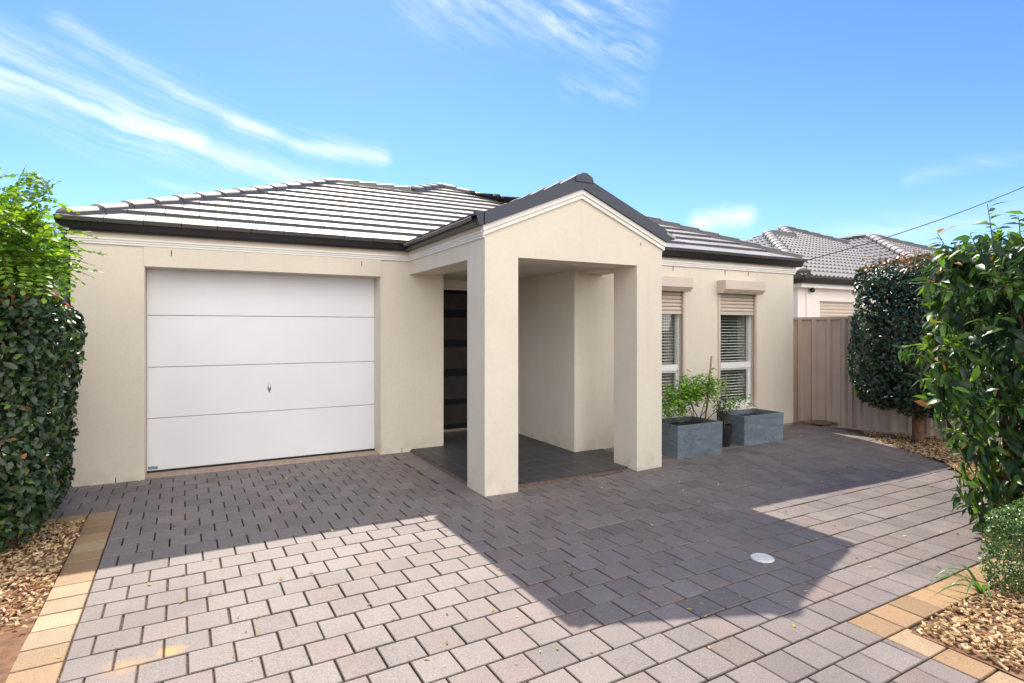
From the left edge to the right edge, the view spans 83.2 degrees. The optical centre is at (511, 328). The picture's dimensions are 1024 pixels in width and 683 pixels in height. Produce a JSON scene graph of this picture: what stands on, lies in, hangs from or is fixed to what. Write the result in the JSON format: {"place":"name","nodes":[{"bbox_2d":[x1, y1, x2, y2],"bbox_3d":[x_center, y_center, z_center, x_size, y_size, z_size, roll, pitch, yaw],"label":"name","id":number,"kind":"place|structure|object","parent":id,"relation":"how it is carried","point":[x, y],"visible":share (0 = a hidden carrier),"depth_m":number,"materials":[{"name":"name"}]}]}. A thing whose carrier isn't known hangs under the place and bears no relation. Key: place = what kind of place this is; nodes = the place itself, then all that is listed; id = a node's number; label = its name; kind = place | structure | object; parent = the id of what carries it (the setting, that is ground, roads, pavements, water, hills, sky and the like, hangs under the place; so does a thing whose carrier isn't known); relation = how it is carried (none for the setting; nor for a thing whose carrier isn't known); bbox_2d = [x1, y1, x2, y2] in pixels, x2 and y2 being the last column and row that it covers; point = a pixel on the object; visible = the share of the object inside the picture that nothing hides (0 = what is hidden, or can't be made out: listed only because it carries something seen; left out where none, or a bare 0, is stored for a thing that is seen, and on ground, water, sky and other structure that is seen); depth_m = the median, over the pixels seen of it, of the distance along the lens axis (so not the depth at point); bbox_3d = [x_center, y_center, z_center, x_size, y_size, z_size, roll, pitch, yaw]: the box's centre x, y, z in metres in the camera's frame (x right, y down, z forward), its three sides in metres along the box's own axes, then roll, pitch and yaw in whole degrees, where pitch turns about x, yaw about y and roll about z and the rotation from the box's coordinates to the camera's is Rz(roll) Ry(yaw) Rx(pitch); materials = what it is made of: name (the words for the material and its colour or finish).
{"place":"outdoors","nodes":[
{"label":"outdoors","id":0,"kind":"place"},
{"bbox_2d":[5,571,44,585],"bbox_3d":[-2.960,1.526,3.515,0.167,0.047,0.204,0,0,17],"label":"succulent","id":1,"kind":"object","parent":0,"point":[23,578],"visible":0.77,"depth_m":3.50,"materials":[{"name":"green plant"}]},
{"bbox_2d":[0,520,85,682],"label":"garden bed","id":2,"kind":"object","parent":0,"point":[13,639],"visible":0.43,"depth_m":3.12,"materials":[{"name":"soil"}]},
{"bbox_2d":[14,583,49,596],"bbox_3d":[-2.796,1.527,3.350,0.174,0.046,0.187,0,0,-28],"label":"succulent","id":3,"kind":"object","parent":2,"relation":"on","point":[28,587],"visible":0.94,"depth_m":3.38,"materials":[{"name":"green plant"}]},
{"bbox_2d":[0,518,86,628],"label":"wood chip mulch","id":4,"kind":"object","parent":2,"relation":"on","point":[42,567],"visible":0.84,"depth_m":3.72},
{"bbox_2d":[0,288,87,553],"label":"hedge","id":5,"kind":"object","parent":2,"relation":"on","point":[31,494],"visible":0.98,"depth_m":3.94,"materials":[{"name":"green plant"}]},
{"bbox_2d":[0,163,113,344],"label":"tree","id":6,"kind":"object","parent":2,"relation":"on","point":[22,246],"visible":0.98,"depth_m":4.15,"materials":[{"name":"green plant"}]},
{"bbox_2d":[0,0,1023,266],"label":"sky","id":7,"kind":"structure","parent":0,"point":[742,119],"materials":[{"name":"blue"}]},
{"bbox_2d":[3,422,1021,682],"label":"driveway","id":8,"kind":"structure","parent":0,"point":[499,562],"depth_m":3.70,"materials":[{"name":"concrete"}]},
{"bbox_2d":[53,173,807,495],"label":"house","id":9,"kind":"structure","parent":8,"relation":"on","point":[484,344],"depth_m":6.69,"materials":[{"name":"paint"}]},
{"bbox_2d":[147,269,374,472],"bbox_3d":[-2.819,0.443,6.734,2.439,2.215,0.072,0,0,-28],"label":"garage door","id":10,"kind":"structure","parent":9,"relation":"in","point":[242,368],"depth_m":6.65,"materials":[{"name":"white metal"}]},
{"bbox_2d":[444,288,466,431],"bbox_3d":[-0.855,0.453,8.473,1.005,2.085,0.120,0,0,-28],"label":"front door","id":11,"kind":"structure","parent":9,"relation":"in","point":[455,299],"depth_m":8.47,"materials":[{"name":"metal"}]},
{"bbox_2d":[662,291,684,418],"bbox_3d":[1.956,0.359,7.883,0.828,1.732,0.332,0,0,-28],"label":"window","id":12,"kind":"structure","parent":9,"relation":"in","point":[667,368],"depth_m":8.01,"materials":[{"name":"white glass"}]},
{"bbox_2d":[719,294,757,411],"bbox_3d":[3.239,0.359,8.577,0.828,1.732,0.332,0,0,-28],"label":"window","id":13,"kind":"structure","parent":9,"relation":"in","point":[744,364],"depth_m":8.68,"materials":[{"name":"white glass"}]},
{"bbox_2d":[808,186,1023,259],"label":"power cable","id":14,"kind":"object","parent":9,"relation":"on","point":[914,228],"visible":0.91,"depth_m":10.28,"materials":[{"name":"black rubber"}]},
{"bbox_2d":[56,428,957,678],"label":"fallen leaves","id":15,"kind":"object","parent":8,"relation":"on","point":[564,566],"visible":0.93,"depth_m":4.05,"materials":[{"name":"brown plant"}]},
{"bbox_2d":[5,510,1023,682],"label":"garden edging","id":16,"kind":"object","parent":8,"relation":"on","point":[49,639],"visible":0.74,"depth_m":3.11,"materials":[{"name":"brick"}]},
{"bbox_2d":[662,416,722,458],"bbox_3d":[2.123,1.325,7.077,0.737,0.385,0.508,0,0,-28],"label":"planter","id":17,"kind":"object","parent":8,"relation":"on","point":[681,440],"visible":0.84,"depth_m":6.85,"materials":[{"name":"concrete"}]},
{"bbox_2d":[662,368,752,424],"bbox_3d":[2.207,0.851,7.011,1.278,0.730,0.889,0,0,-28],"label":"shrub","id":18,"kind":"object","parent":17,"relation":"on","point":[691,391],"visible":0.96,"depth_m":7.02,"materials":[{"name":"green plant"}]},
{"bbox_2d":[704,356,711,422],"bbox_3d":[2.455,0.800,7.227,0.147,0.903,0.023,0,0,-28],"label":"stake","id":19,"kind":"object","parent":17,"relation":"in","point":[708,384],"visible":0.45,"depth_m":7.23,"materials":[{"name":"brown wood"}]},
{"bbox_2d":[722,423,732,446],"bbox_3d":[2.736,1.383,7.471,0.236,0.275,0.234,0,0,-28],"label":"plant pot","id":20,"kind":"object","parent":8,"relation":"on","point":[726,434],"visible":0.58,"depth_m":7.38,"materials":[{"name":"black plastic"}]},
{"bbox_2d":[710,391,731,425],"bbox_3d":[2.722,1.011,7.461,0.451,0.526,0.304,0,0,-28],"label":"shrub","id":21,"kind":"object","parent":20,"relation":"on","point":[722,416],"visible":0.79,"depth_m":7.45,"materials":[{"name":"green plant"}]},
{"bbox_2d":[724,374,726,425],"bbox_3d":[2.757,0.935,7.458,0.049,0.691,0.013,0,0,-28],"label":"stake","id":22,"kind":"object","parent":20,"relation":"in","point":[725,394],"visible":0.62,"depth_m":7.46,"materials":[{"name":"brown wood"}]},
{"bbox_2d":[717,409,783,445],"bbox_3d":[3.221,1.325,7.804,0.770,0.385,0.455,0,0,-28],"label":"planter","id":23,"kind":"object","parent":8,"relation":"on","point":[749,428],"visible":0.9,"depth_m":7.59,"materials":[{"name":"concrete"}]},
{"bbox_2d":[750,553,773,562],"bbox_3d":[1.689,1.548,3.894,0.152,0.016,0.152,0,0,-28],"label":"drain cover","id":24,"kind":"object","parent":8,"relation":"on","point":[762,557],"visible":1,"depth_m":3.88,"materials":[{"name":"white plastic"}]},
{"bbox_2d":[796,420,837,425],"bbox_3d":[4.786,1.480,9.055,0.580,0.100,0.104,0,0,34],"label":"timber offcut","id":25,"kind":"object","parent":8,"relation":"on","point":[819,422],"visible":0.98,"depth_m":9.02,"materials":[{"name":"brown wood"}]},
{"bbox_2d":[930,564,990,599],"bbox_3d":[2.607,1.487,3.389,0.282,0.146,0.461,0,0,32],"label":"strappy plant","id":26,"kind":"object","parent":8,"relation":"on","point":[978,588],"visible":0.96,"depth_m":3.35,"materials":[{"name":"green plant"}]},
{"bbox_2d":[899,435,1023,679],"bbox_3d":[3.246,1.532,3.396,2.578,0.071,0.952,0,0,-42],"label":"wood chip mulch","id":27,"kind":"object","parent":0,"point":[990,637],"visible":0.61,"depth_m":2.97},
{"bbox_2d":[793,316,1020,444],"bbox_3d":[5.553,0.703,8.535,4.250,1.795,0.226,0,0,42],"label":"fence","id":28,"kind":"object","parent":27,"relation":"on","point":[823,389],"visible":0.24,"depth_m":8.96,"materials":[{"name":"beige metal"}]},
{"bbox_2d":[861,430,1002,478],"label":"wood chip mulch","id":29,"kind":"object","parent":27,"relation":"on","point":[931,455],"visible":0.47,"depth_m":7.45,"materials":[{"name":"brown wood"}]},
{"bbox_2d":[846,248,1021,442],"bbox_3d":[5.730,0.264,7.862,1.759,2.648,1.757,0,0,-28],"label":"tree","id":30,"kind":"object","parent":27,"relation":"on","point":[899,291],"visible":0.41,"depth_m":7.79,"materials":[{"name":"green plant"}]},
{"bbox_2d":[892,200,1023,539],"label":"hedge","id":31,"kind":"object","parent":27,"relation":"on","point":[973,287],"visible":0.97,"depth_m":4.39,"materials":[{"name":"green plant"}]},
{"bbox_2d":[976,496,1023,594],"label":"shrub","id":32,"kind":"object","parent":27,"relation":"on","point":[993,549],"visible":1,"depth_m":3.36,"materials":[{"name":"green plant"}]},
{"label":"ground","id":33,"kind":"structure","parent":0,"visible":0},
{"bbox_2d":[0,280,59,410],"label":"neighbour house","id":34,"kind":"structure","parent":33,"relation":"on","point":[56,296],"depth_m":11.66,"materials":[{"name":"red brick"}]},
{"bbox_2d":[744,225,977,316],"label":"neighbour house","id":35,"kind":"structure","parent":33,"relation":"on","point":[829,278],"depth_m":14.91,"materials":[{"name":"beige tile"}]},
{"bbox_2d":[820,301,876,316],"bbox_3d":[7.887,0.423,13.461,2.500,2.154,0.020,0,0,-28],"label":"roller door","id":36,"kind":"structure","parent":35,"relation":"in","point":[839,308],"depth_m":13.23,"materials":[{"name":"beige metal"}]}
]}

